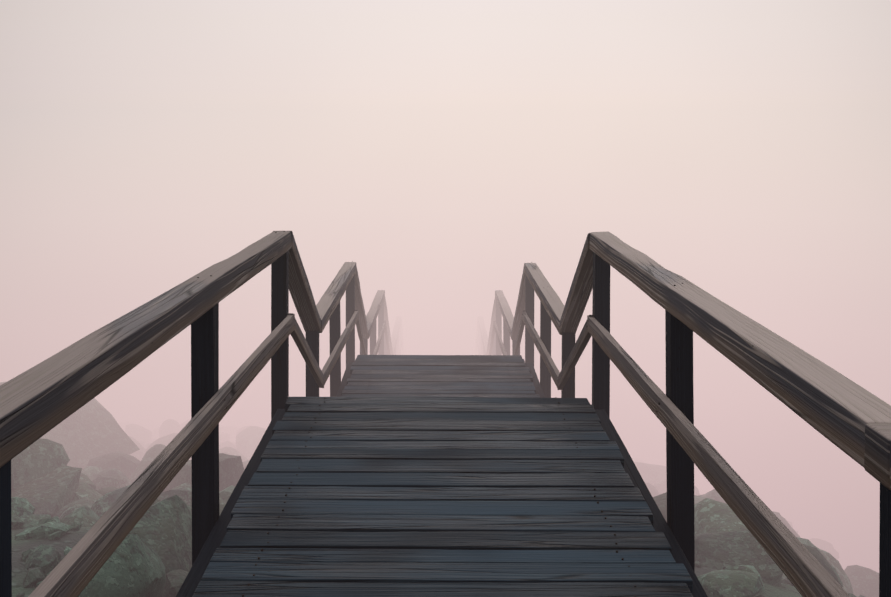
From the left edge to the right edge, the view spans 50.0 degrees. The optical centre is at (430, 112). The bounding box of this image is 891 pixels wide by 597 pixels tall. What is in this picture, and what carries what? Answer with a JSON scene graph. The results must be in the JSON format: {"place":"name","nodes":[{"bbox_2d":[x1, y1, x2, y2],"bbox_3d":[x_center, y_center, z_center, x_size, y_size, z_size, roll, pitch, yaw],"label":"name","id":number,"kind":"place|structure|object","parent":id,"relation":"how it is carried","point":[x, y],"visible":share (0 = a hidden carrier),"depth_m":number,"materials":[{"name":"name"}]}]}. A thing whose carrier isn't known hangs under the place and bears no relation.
{"place":"outdoors","nodes":[
{"label":"outdoors","id":0,"kind":"place"},
{"bbox_2d":[0,143,890,596],"bbox_3d":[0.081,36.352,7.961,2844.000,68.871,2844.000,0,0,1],"label":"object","id":1,"kind":"structure","parent":0,"point":[440,243],"depth_m":215.85,"materials":[{"name":"pink"}]},
{"bbox_2d":[11,514,864,596],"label":"rubble rock","id":2,"kind":"object","parent":1,"relation":"on","point":[34,577],"visible":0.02,"depth_m":7.36,"materials":[{"name":"stone"}]},
{"bbox_2d":[0,382,878,596],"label":"rocks","id":3,"kind":"object","parent":1,"relation":"on","point":[87,464],"visible":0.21,"depth_m":10.02,"materials":[{"name":"grey stone"}]},
{"bbox_2d":[176,362,707,596],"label":"side beam","id":4,"kind":"structure","parent":3,"relation":"on","point":[212,543],"depth_m":3.98,"materials":[{"name":"brown wood"}]},
{"bbox_2d":[197,231,682,596],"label":"nails","id":5,"kind":"object","parent":4,"relation":"attached to","point":[616,543],"visible":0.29,"depth_m":3.82,"materials":[{"name":"grey metal"}]},
{"bbox_2d":[192,355,692,596],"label":"boardwalk planks","id":6,"kind":"object","parent":4,"relation":"on","point":[442,476],"visible":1,"depth_m":3.78,"materials":[{"name":"grey wood"}]},
{"bbox_2d":[0,250,890,596],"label":"railing posts","id":7,"kind":"object","parent":1,"relation":"on","point":[206,388],"visible":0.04,"depth_m":3.77,"materials":[{"name":"black wood"}]},
{"bbox_2d":[28,310,849,596],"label":"rail","id":8,"kind":"object","parent":7,"relation":"attached to","point":[74,571],"visible":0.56,"depth_m":3.06,"materials":[{"name":"brown wood"}]},
{"bbox_2d":[0,231,890,489],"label":"handrail","id":9,"kind":"object","parent":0,"point":[849,417],"visible":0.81,"depth_m":2.90,"materials":[{"name":"brown wood"}]},
{"bbox_2d":[0,0,890,148],"label":"sky","id":10,"kind":"structure","parent":0,"point":[774,74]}
]}

